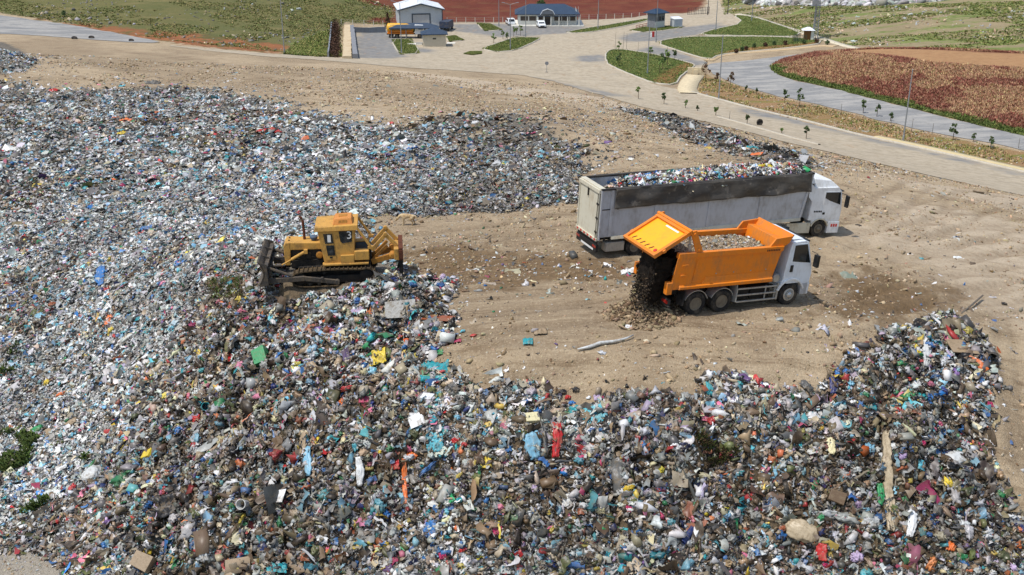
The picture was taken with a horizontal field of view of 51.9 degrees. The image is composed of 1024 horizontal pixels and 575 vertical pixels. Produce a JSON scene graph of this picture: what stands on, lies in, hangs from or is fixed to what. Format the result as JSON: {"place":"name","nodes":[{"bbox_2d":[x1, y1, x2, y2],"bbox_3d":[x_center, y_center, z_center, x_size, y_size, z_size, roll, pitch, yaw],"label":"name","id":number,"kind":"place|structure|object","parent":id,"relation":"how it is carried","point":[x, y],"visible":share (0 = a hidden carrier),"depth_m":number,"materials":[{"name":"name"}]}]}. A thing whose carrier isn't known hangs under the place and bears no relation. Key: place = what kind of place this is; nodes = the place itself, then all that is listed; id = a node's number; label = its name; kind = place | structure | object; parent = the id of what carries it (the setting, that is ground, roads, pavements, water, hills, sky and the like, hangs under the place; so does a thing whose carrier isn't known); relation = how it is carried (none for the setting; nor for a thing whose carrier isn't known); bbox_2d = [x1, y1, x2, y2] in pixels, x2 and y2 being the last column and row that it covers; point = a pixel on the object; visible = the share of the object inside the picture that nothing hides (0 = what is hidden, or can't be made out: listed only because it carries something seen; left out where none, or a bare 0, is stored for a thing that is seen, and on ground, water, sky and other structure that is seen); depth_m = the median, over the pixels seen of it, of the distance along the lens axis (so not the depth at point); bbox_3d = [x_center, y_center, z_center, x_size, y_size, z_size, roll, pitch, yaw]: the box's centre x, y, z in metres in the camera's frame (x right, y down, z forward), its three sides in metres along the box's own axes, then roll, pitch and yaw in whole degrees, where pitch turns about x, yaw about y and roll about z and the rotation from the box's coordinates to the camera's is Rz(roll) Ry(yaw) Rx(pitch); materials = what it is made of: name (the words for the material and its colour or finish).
{"place":"outdoors","nodes":[
{"label":"outdoors","id":0,"kind":"place"},
{"bbox_2d":[0,15,157,42],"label":"gravel road","id":1,"kind":"structure","parent":0,"point":[15,25],"depth_m":212.06,"materials":[{"name":"gravel"}]},
{"bbox_2d":[0,0,1023,574],"bbox_3d":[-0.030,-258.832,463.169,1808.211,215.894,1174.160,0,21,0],"label":"ground","id":2,"kind":"structure","parent":0,"point":[566,314],"depth_m":60.06,"materials":[{"name":"soil"}]},
{"bbox_2d":[9,236,32,247],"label":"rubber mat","id":3,"kind":"object","parent":2,"relation":"on","point":[21,242],"visible":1,"depth_m":73.78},
{"bbox_2d":[0,535,53,574],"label":"gravel","id":4,"kind":"structure","parent":2,"relation":"on","point":[19,558],"depth_m":45.81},
{"bbox_2d":[147,484,178,518],"bbox_3d":[-14.953,9.182,44.946,1.487,0.539,1.478,-19,52,14],"label":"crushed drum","id":5,"kind":"object","parent":2,"relation":"on","point":[164,509],"visible":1,"depth_m":44.82,"materials":[{"name":"metal"}]},
{"bbox_2d":[0,0,395,50],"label":"hill grass","id":6,"kind":"structure","parent":2,"relation":"on","point":[204,29],"depth_m":236.20,"materials":[{"name":"plant"}]},
{"bbox_2d":[26,0,394,50],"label":"hill stones","id":7,"kind":"object","parent":2,"relation":"on","point":[69,18],"visible":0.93,"depth_m":227.94,"materials":[{"name":"stone"}]},
{"bbox_2d":[266,562,287,572],"bbox_3d":[-9.094,10.837,40.751,0.821,0.224,0.482,4,41,-2],"label":"plastic sheet","id":8,"kind":"object","parent":2,"relation":"on","point":[283,568],"visible":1,"depth_m":40.72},
{"bbox_2d":[283,30,342,56],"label":"lush grass","id":9,"kind":"structure","parent":2,"relation":"on","point":[315,44],"depth_m":211.46,"materials":[{"name":"plant"}]},
{"bbox_2d":[0,141,644,563],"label":"old rubbish","id":10,"kind":"object","parent":2,"relation":"on","point":[220,241],"visible":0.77,"depth_m":71.47,"materials":[{"name":"plastic"}]},
{"bbox_2d":[94,265,104,285],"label":"cloth strip","id":11,"kind":"object","parent":10,"relation":"on","point":[100,273],"visible":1,"depth_m":65.63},
{"bbox_2d":[257,212,403,289],"bbox_3d":[-9.367,-2.080,54.465,7.384,3.575,3.664,-3,22,-6],"label":"bulldozer","id":12,"kind":"object","parent":2,"relation":"on","point":[335,252],"visible":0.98,"depth_m":53.84,"materials":[{"name":"metal"}]},
{"bbox_2d":[320,233,336,259],"bbox_3d":[-9.297,-2.056,53.467,0.724,1.460,0.047,-3,22,-6],"label":"door","id":13,"kind":"structure","parent":12,"relation":"in","point":[327,238],"depth_m":53.45,"materials":[{"name":"yellow metal"}]},
{"bbox_2d":[338,231,351,242],"bbox_3d":[-8.432,-2.556,53.388,0.688,0.651,0.024,-3,22,-6],"label":"side window","id":14,"kind":"structure","parent":12,"relation":"in","point":[345,236],"depth_m":53.37,"materials":[{"name":"black glass"}]},
{"bbox_2d":[326,19,342,57],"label":"hedge","id":15,"kind":"object","parent":2,"relation":"on","point":[335,50],"visible":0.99,"depth_m":217.55,"materials":[{"name":"brown plant"}]},
{"bbox_2d":[342,25,351,58],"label":"concrete wall","id":16,"kind":"structure","parent":2,"relation":"on","point":[347,49],"depth_m":218.05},
{"bbox_2d":[350,25,357,58],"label":"stone wall","id":17,"kind":"structure","parent":2,"relation":"on","point":[354,46],"depth_m":216.79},
{"bbox_2d":[353,27,385,32],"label":"retaining wall","id":18,"kind":"structure","parent":2,"relation":"on","point":[370,29],"depth_m":241.12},
{"bbox_2d":[395,213,417,224],"bbox_3d":[-6.413,-4.130,63.676,1.437,0.716,0.351,1,21,2],"label":"dog","id":19,"kind":"object","parent":2,"relation":"on","point":[404,216],"visible":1,"depth_m":63.53},
{"bbox_2d":[0,160,833,574],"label":"old rubbish","id":20,"kind":"object","parent":2,"relation":"on","point":[508,200],"visible":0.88,"depth_m":59.92,"materials":[{"name":"plastic"}]},
{"bbox_2d":[0,338,19,375],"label":"weeds","id":21,"kind":"object","parent":20,"relation":"on","point":[6,364],"visible":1,"depth_m":59.53,"materials":[{"name":"green plant"}]},
{"bbox_2d":[0,426,62,513],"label":"weeds","id":22,"kind":"object","parent":20,"relation":"on","point":[19,457],"visible":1,"depth_m":52.47,"materials":[{"name":"green plant"}]},
{"bbox_2d":[63,540,79,551],"bbox_3d":[-19.161,11.232,45.827,0.656,0.299,0.476,2,24,43],"label":"cardboard box","id":23,"kind":"object","parent":20,"relation":"on","point":[70,545],"visible":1,"depth_m":45.67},
{"bbox_2d":[81,464,101,482],"bbox_3d":[-19.780,8.708,49.414,1.107,0.473,1.064,3,39,33],"label":"bulk sack","id":24,"kind":"object","parent":20,"relation":"on","point":[93,471],"visible":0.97,"depth_m":49.21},
{"bbox_2d":[420,359,448,382],"bbox_3d":[-3.235,3.479,44.015,1.260,0.404,1.093,-7,43,5],"label":"plastic sheet","id":25,"kind":"object","parent":20,"relation":"on","point":[442,366],"visible":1,"depth_m":44.08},
{"bbox_2d":[583,404,603,424],"bbox_3d":[3.217,5.012,41.755,0.836,0.247,0.845,-11,50,8],"label":"plastic sheet","id":26,"kind":"object","parent":20,"relation":"on","point":[598,417],"visible":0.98,"depth_m":41.64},
{"bbox_2d":[393,0,444,29],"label":"warehouse","id":27,"kind":"structure","parent":2,"relation":"on","point":[420,11],"depth_m":245.29,"materials":[{"name":"metal"}]},
{"bbox_2d":[412,13,430,29],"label":"roller door","id":28,"kind":"structure","parent":27,"relation":"in","point":[419,17],"depth_m":245.34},
{"bbox_2d":[420,27,447,46],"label":"hut","id":29,"kind":"object","parent":2,"relation":"on","point":[434,37],"visible":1,"depth_m":221.20,"materials":[{"name":"paint"}]},
{"bbox_2d":[2,53,993,186],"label":"litter","id":30,"kind":"object","parent":2,"relation":"on","point":[388,86],"visible":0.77,"depth_m":136.22,"materials":[{"name":"plastic"}]},
{"bbox_2d":[1,53,1006,187],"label":"clods","id":31,"kind":"object","parent":2,"relation":"on","point":[600,122],"visible":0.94,"depth_m":140.79,"materials":[{"name":"soil"}]},
{"bbox_2d":[0,48,1023,574],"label":"old rubbish","id":32,"kind":"object","parent":2,"relation":"on","point":[228,128],"visible":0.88,"depth_m":93.66,"materials":[{"name":"plastic"}]},
{"bbox_2d":[57,266,1023,574],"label":"fresh rubbish","id":33,"kind":"object","parent":2,"relation":"on","point":[957,503],"visible":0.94,"depth_m":42.02,"materials":[{"name":"plastic"}]},
{"bbox_2d":[129,550,156,573],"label":"cardboard box","id":34,"kind":"object","parent":33,"relation":"on","point":[143,561],"visible":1,"depth_m":42.96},
{"bbox_2d":[195,548,210,562],"bbox_3d":[-12.409,10.646,42.176,0.802,0.713,0.310,3,-23,18],"label":"plastic bag","id":35,"kind":"object","parent":33,"relation":"on","point":[203,557],"visible":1,"depth_m":42.05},
{"bbox_2d":[212,499,225,515],"bbox_3d":[-11.889,8.900,42.806,0.868,0.353,0.648,-48,30,-18],"label":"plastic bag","id":36,"kind":"object","parent":33,"relation":"on","point":[220,505],"visible":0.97,"depth_m":42.68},
{"bbox_2d":[207,274,244,298],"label":"plant cuttings","id":37,"kind":"object","parent":33,"relation":"on","point":[239,293],"visible":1,"depth_m":55.86,"materials":[{"name":"green plant"}]},
{"bbox_2d":[236,499,248,509],"bbox_3d":[-10.798,8.701,42.281,0.435,0.429,0.466,30,-2,16],"label":"bucket","id":38,"kind":"object","parent":33,"relation":"on","point":[239,505],"visible":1,"depth_m":42.18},
{"bbox_2d":[251,345,267,366],"bbox_3d":[-11.832,3.259,49.594,0.658,0.529,0.840,-27,60,7],"label":"crate","id":39,"kind":"object","parent":33,"relation":"on","point":[259,353],"visible":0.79,"depth_m":49.41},
{"bbox_2d":[271,435,284,460],"bbox_3d":[-9.914,6.778,44.430,0.728,0.752,1.168,0,21,0],"label":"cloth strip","id":40,"kind":"object","parent":33,"relation":"on","point":[277,440],"visible":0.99,"depth_m":44.64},
{"bbox_2d":[303,446,311,475],"bbox_3d":[-8.381,7.099,43.095,0.381,0.867,1.191,-5,22,-13],"label":"cloth strip","id":41,"kind":"object","parent":33,"relation":"on","point":[308,467],"visible":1,"depth_m":43.06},
{"bbox_2d":[355,456,364,485],"bbox_3d":[-6.091,7.375,42.248,0.360,1.080,0.709,-3,21,-8],"label":"cloth strip","id":42,"kind":"object","parent":33,"relation":"on","point":[360,472],"visible":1,"depth_m":42.20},
{"bbox_2d":[371,347,386,365],"bbox_3d":[-5.844,2.999,46.092,0.752,0.228,0.849,-21,48,14],"label":"plastic sheet","id":43,"kind":"object","parent":33,"relation":"on","point":[381,357],"visible":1,"depth_m":46.04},
{"bbox_2d":[385,299,414,318],"bbox_3d":[-5.173,1.002,48.608,1.447,0.896,0.048,-5,-22,4],"label":"board","id":44,"kind":"object","parent":33,"relation":"on","point":[393,309],"visible":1,"depth_m":48.61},
{"bbox_2d":[401,458,407,503],"bbox_3d":[-4.248,7.655,41.711,0.245,1.309,1.418,-3,21,-7],"label":"cloth strip","id":45,"kind":"object","parent":33,"relation":"on","point":[404,474],"visible":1,"depth_m":41.95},
{"bbox_2d":[408,412,424,428],"bbox_3d":[-3.842,5.332,42.281,0.650,0.029,0.546,-26,64,6],"label":"board","id":46,"kind":"object","parent":33,"relation":"on","point":[416,420],"visible":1,"depth_m":42.26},
{"bbox_2d":[422,519,442,537],"bbox_3d":[-3.045,9.226,40.165,0.839,0.309,0.705,-20,59,16],"label":"plastic sheet","id":47,"kind":"object","parent":33,"relation":"on","point":[430,523],"visible":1,"depth_m":40.25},
{"bbox_2d":[425,432,443,451],"bbox_3d":[-3.087,6.170,42.076,0.733,0.850,0.195,-7,-15,8],"label":"plastic sheet","id":48,"kind":"object","parent":33,"relation":"on","point":[435,445],"visible":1,"depth_m":42.05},
{"bbox_2d":[421,315,454,320],"bbox_3d":[-3.366,1.383,47.815,1.554,0.034,0.617,3,22,24],"label":"foam slab","id":49,"kind":"object","parent":33,"relation":"on","point":[443,318],"depth_m":47.78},
{"bbox_2d":[444,382,460,394],"bbox_3d":[-2.449,4.114,43.097,0.601,0.444,0.797,-12,24,-28],"label":"plastic bag","id":50,"kind":"object","parent":33,"relation":"on","point":[452,387],"visible":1,"depth_m":42.96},
{"bbox_2d":[523,430,541,459],"bbox_3d":[0.789,6.168,41.100,0.747,0.970,0.758,0,21,0],"label":"cloth strip","id":51,"kind":"object","parent":33,"relation":"on","point":[532,441],"visible":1,"depth_m":41.08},
{"bbox_2d":[525,412,539,423],"bbox_3d":[0.809,5.153,41.533,0.550,0.272,0.432,-6,47,-6],"label":"cardboard box","id":52,"kind":"object","parent":33,"relation":"on","point":[533,417],"visible":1,"depth_m":41.41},
{"bbox_2d":[551,422,562,457],"bbox_3d":[1.782,5.989,41.349,0.484,1.129,0.957,0,21,0],"label":"cloth strip","id":53,"kind":"object","parent":33,"relation":"on","point":[557,433],"visible":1,"depth_m":41.28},
{"bbox_2d":[610,458,627,492],"bbox_3d":[4.046,7.223,40.308,0.972,1.081,0.743,14,25,32],"label":"cloth strip","id":54,"kind":"object","parent":33,"relation":"on","point":[616,469],"visible":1,"depth_m":40.28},
{"bbox_2d":[690,425,743,466],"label":"plant cuttings","id":55,"kind":"object","parent":33,"relation":"on","point":[700,438],"visible":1,"depth_m":40.86,"materials":[{"name":"green plant"}]},
{"bbox_2d":[815,543,827,560],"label":"cloth strip","id":56,"kind":"object","parent":33,"relation":"on","point":[821,550],"visible":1,"depth_m":39.55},
{"bbox_2d":[826,437,835,453],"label":"cloth strip","id":57,"kind":"object","parent":33,"relation":"on","point":[832,448],"visible":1,"depth_m":41.23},
{"bbox_2d":[827,489,846,505],"bbox_3d":[12.466,8.031,40.349,0.624,0.472,0.297,20,-17,12],"label":"cardboard box","id":58,"kind":"object","parent":33,"relation":"on","point":[837,497],"visible":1,"depth_m":40.23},
{"bbox_2d":[848,550,864,562],"bbox_3d":[12.877,10.046,39.285,0.644,0.476,0.363,-7,-23,2],"label":"plastic bag","id":59,"kind":"object","parent":33,"relation":"on","point":[858,556],"visible":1,"depth_m":39.26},
{"bbox_2d":[861,515,881,528],"bbox_3d":[13.544,8.828,39.654,0.815,0.330,0.590,-4,60,-1],"label":"plastic bag","id":60,"kind":"object","parent":33,"relation":"on","point":[875,522],"visible":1,"depth_m":39.62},
{"bbox_2d":[876,483,884,504],"bbox_3d":[14.239,7.955,40.526,0.342,0.541,0.914,4,21,11],"label":"plastic bag","id":61,"kind":"object","parent":33,"relation":"on","point":[880,489],"visible":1,"depth_m":40.71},
{"bbox_2d":[881,430,895,530],"bbox_3d":[14.599,7.415,40.740,0.506,2.626,3.359,3,21,7],"label":"wooden plank","id":62,"kind":"object","parent":33,"relation":"on","point":[887,483],"visible":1,"depth_m":40.83,"materials":[{"name":"wood"}]},
{"bbox_2d":[906,509,917,537],"bbox_3d":[15.173,8.886,39.919,0.380,0.737,1.100,7,22,18],"label":"plastic bag","id":63,"kind":"object","parent":33,"relation":"on","point":[912,522],"visible":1,"depth_m":39.79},
{"bbox_2d":[922,339,931,366],"bbox_3d":[18.114,2.866,45.944,0.428,0.524,2.123,7,22,16],"label":"cloth strip","id":64,"kind":"object","parent":33,"relation":"on","point":[925,347],"visible":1,"depth_m":45.88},
{"bbox_2d":[945,450,966,462],"bbox_3d":[17.741,6.827,42.153,1.212,0.333,0.744,-27,54,-30],"label":"plastic bag","id":65,"kind":"object","parent":33,"relation":"on","point":[956,456],"visible":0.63,"depth_m":42.06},
{"bbox_2d":[945,339,979,353],"bbox_3d":[20.089,2.627,46.944,1.182,0.059,1.123,3,30,1],"label":"board","id":66,"kind":"object","parent":33,"relation":"on","point":[954,344],"visible":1,"depth_m":46.94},
{"bbox_2d":[511,4,583,26],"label":"office","id":67,"kind":"structure","parent":2,"relation":"on","point":[557,15],"depth_m":253.98,"materials":[{"name":"white paint"}]},
{"bbox_2d":[456,12,646,22],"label":"wire fence","id":68,"kind":"object","parent":2,"relation":"on","point":[484,21],"visible":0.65,"depth_m":261.99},
{"bbox_2d":[577,334,633,349],"bbox_3d":[3.983,2.313,44.404,2.685,0.253,0.291,-8,22,-20],"label":"bent pipe","id":69,"kind":"object","parent":2,"relation":"on","point":[601,343],"visible":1,"depth_m":44.33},
{"bbox_2d":[391,15,821,83],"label":"lawn grass","id":70,"kind":"structure","parent":2,"relation":"on","point":[407,47],"depth_m":222.61,"materials":[{"name":"plant"}]},
{"bbox_2d":[567,18,647,32],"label":"kerb","id":71,"kind":"structure","parent":2,"relation":"on","point":[608,28],"depth_m":249.95,"materials":[{"name":"concrete"}]},
{"bbox_2d":[601,297,686,330],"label":"dumped soil","id":72,"kind":"structure","parent":2,"relation":"on","point":[625,313],"depth_m":46.67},
{"bbox_2d":[605,49,694,84],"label":"kerb","id":73,"kind":"structure","parent":2,"relation":"on","point":[679,78],"depth_m":189.43,"materials":[{"name":"concrete"}]},
{"bbox_2d":[670,16,682,26],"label":"storage box","id":74,"kind":"object","parent":2,"relation":"on","point":[676,21],"visible":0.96,"depth_m":249.86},
{"bbox_2d":[678,74,703,92],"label":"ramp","id":75,"kind":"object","parent":2,"relation":"on","point":[688,83],"visible":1,"depth_m":180.27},
{"bbox_2d":[363,114,1023,514],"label":"litter","id":76,"kind":"object","parent":2,"relation":"on","point":[631,396],"visible":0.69,"depth_m":53.42,"materials":[{"name":"plastic"}]},
{"bbox_2d":[367,122,1023,467],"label":"clods","id":77,"kind":"object","parent":2,"relation":"on","point":[653,352],"visible":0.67,"depth_m":56.77,"materials":[{"name":"soil"}]},
{"bbox_2d":[687,67,704,74],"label":"culvert","id":78,"kind":"object","parent":2,"relation":"on","point":[695,71],"visible":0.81,"depth_m":189.33,"materials":[{"name":"beige concrete"}]},
{"bbox_2d":[576,161,849,254],"bbox_3d":[11.416,-4.469,58.685,16.134,3.941,3.212,-7,24,-22],"label":"semi truck","id":79,"kind":"object","parent":2,"relation":"on","point":[812,200],"visible":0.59,"depth_m":57.04,"materials":[{"name":"grey paint"}]},
{"bbox_2d":[604,159,810,191],"bbox_3d":[10.340,-5.721,57.807,13.371,2.055,2.871,-9,23,-22],"label":"bagged rubbish","id":80,"kind":"object","parent":79,"relation":"in","point":[738,170],"visible":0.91,"depth_m":57.37,"materials":[{"name":"plastic"}]},
{"bbox_2d":[623,211,820,313],"bbox_3d":[9.552,-1.277,48.201,9.156,4.091,3.339,-5,24,-25],"label":"dump truck","id":81,"kind":"object","parent":2,"relation":"on","point":[720,280],"visible":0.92,"depth_m":47.24,"materials":[{"name":"metal"}]},
{"bbox_2d":[635,248,678,303],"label":"falling soil","id":82,"kind":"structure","parent":81,"relation":"in","point":[664,264],"depth_m":46.11,"materials":[{"name":"soil"}]},
{"bbox_2d":[629,261,656,318],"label":"falling clods","id":83,"kind":"object","parent":82,"relation":"on","point":[640,296],"visible":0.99,"depth_m":46.66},
{"bbox_2d":[672,235,762,274],"bbox_3d":[9.030,-1.642,47.776,5.163,1.189,2.446,-9,23,-23],"label":"soil load","id":84,"kind":"object","parent":81,"relation":"in","point":[680,247],"visible":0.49,"depth_m":47.51},
{"bbox_2d":[671,234,764,274],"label":"soil lumps","id":85,"kind":"object","parent":81,"relation":"in","point":[730,243],"visible":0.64,"depth_m":47.85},
{"bbox_2d":[660,36,820,58],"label":"kerb","id":86,"kind":"structure","parent":2,"relation":"on","point":[819,42],"depth_m":214.42,"materials":[{"name":"concrete"}]},
{"bbox_2d":[701,15,799,35],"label":"kerb","id":87,"kind":"structure","parent":2,"relation":"on","point":[745,35],"depth_m":237.95,"materials":[{"name":"concrete"}]},
{"bbox_2d":[717,116,820,144],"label":"kerb","id":88,"kind":"structure","parent":2,"relation":"on","point":[768,130],"depth_m":135.08,"materials":[{"name":"concrete"}]},
{"bbox_2d":[735,13,859,48],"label":"road","id":89,"kind":"structure","parent":2,"relation":"on","point":[840,44],"depth_m":219.09,"materials":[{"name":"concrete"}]},
{"bbox_2d":[784,519,817,543],"bbox_3d":[11.081,9.293,40.176,1.539,0.842,0.416,18,-15,13],"label":"bulk sack","id":90,"kind":"object","parent":2,"relation":"on","point":[803,531],"visible":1,"depth_m":40.05,"materials":[{"name":"fabric"}]},
{"bbox_2d":[801,27,814,39],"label":"kiosk","id":91,"kind":"object","parent":2,"relation":"on","point":[809,32],"visible":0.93,"depth_m":220.96,"materials":[{"name":"white wood"}]},
{"bbox_2d":[810,0,821,39],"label":"lattice mast","id":92,"kind":"object","parent":2,"relation":"on","point":[815,3],"visible":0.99,"depth_m":219.76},
{"bbox_2d":[742,0,942,5],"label":"rock rubble","id":93,"kind":"object","parent":2,"relation":"on","point":[827,2],"visible":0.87,"depth_m":256.12,"materials":[{"name":"stone"}]},
{"bbox_2d":[691,91,1023,171],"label":"kerb","id":94,"kind":"structure","parent":2,"relation":"on","point":[844,130],"depth_m":141.32,"materials":[{"name":"concrete"}]},
{"bbox_2d":[698,78,1023,163],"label":"dry grass","id":95,"kind":"structure","parent":2,"relation":"on","point":[878,128],"depth_m":149.86,"materials":[{"name":"plant"}]},
{"bbox_2d":[698,77,1023,165],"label":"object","id":96,"kind":"object","parent":2,"relation":"on","point":[994,157],"visible":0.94,"depth_m":148.27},
{"bbox_2d":[721,0,1023,48],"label":"hill grass","id":97,"kind":"structure","parent":2,"relation":"on","point":[990,10],"depth_m":232.56,"materials":[{"name":"plant"}]},
{"bbox_2d":[723,4,1023,50],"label":"hillside stones","id":98,"kind":"object","parent":2,"relation":"on","point":[878,22],"visible":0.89,"depth_m":230.93,"materials":[{"name":"stone"}]},
{"bbox_2d":[770,46,1023,134],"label":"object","id":99,"kind":"object","parent":2,"relation":"on","point":[842,57],"visible":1,"depth_m":171.90,"materials":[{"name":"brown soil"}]},
{"bbox_2d":[902,69,912,140],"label":"lamp post","id":100,"kind":"object","parent":2,"relation":"on","point":[903,137],"visible":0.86,"depth_m":136.47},
{"bbox_2d":[873,135,1023,169],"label":"drain","id":101,"kind":"object","parent":2,"relation":"on","point":[957,153],"visible":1,"depth_m":131.17,"materials":[{"name":"concrete"}]},
{"bbox_2d":[170,0,1023,194],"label":"road","id":102,"kind":"structure","parent":0,"point":[577,60],"depth_m":191.26,"materials":[{"name":"concrete"}]},
{"bbox_2d":[387,23,423,37],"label":"tank truck","id":103,"kind":"object","parent":102,"relation":"on","point":[396,32],"visible":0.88,"depth_m":233.01,"materials":[{"name":"orange paint"}]},
{"bbox_2d":[389,23,438,37],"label":"shelter","id":104,"kind":"object","parent":102,"relation":"on","point":[413,26],"visible":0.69,"depth_m":232.46,"materials":[{"name":"blue metal"}]},
{"bbox_2d":[439,19,453,30],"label":"blue truck","id":105,"kind":"object","parent":102,"relation":"on","point":[446,23],"visible":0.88,"depth_m":244.27,"materials":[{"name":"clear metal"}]},
{"bbox_2d":[643,8,669,27],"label":"gatehouse","id":106,"kind":"object","parent":102,"relation":"on","point":[653,19],"visible":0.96,"depth_m":248.92,"materials":[{"name":"paint"}]},
{"bbox_2d":[606,49,692,83],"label":"lawn","id":107,"kind":"structure","parent":0,"point":[664,65],"depth_m":197.40,"materials":[{"name":"plant"}]},
{"bbox_2d":[661,36,814,57],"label":"lawn","id":108,"kind":"structure","parent":0,"point":[738,46],"depth_m":221.38,"materials":[{"name":"plant"}]},
{"bbox_2d":[704,15,797,35],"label":"lawn","id":109,"kind":"structure","parent":0,"point":[752,24],"depth_m":241.16,"materials":[{"name":"plant"}]},
{"bbox_2d":[705,44,837,60],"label":"path","id":110,"kind":"structure","parent":0,"point":[784,49],"depth_m":212.64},
{"bbox_2d":[708,54,1023,149],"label":"road","id":111,"kind":"structure","parent":0,"point":[759,75],"depth_m":163.51,"materials":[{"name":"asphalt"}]},
{"bbox_2d":[770,48,1023,135],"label":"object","id":112,"kind":"object","parent":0,"point":[999,59],"visible":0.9,"depth_m":185.63,"materials":[{"name":"plant"}]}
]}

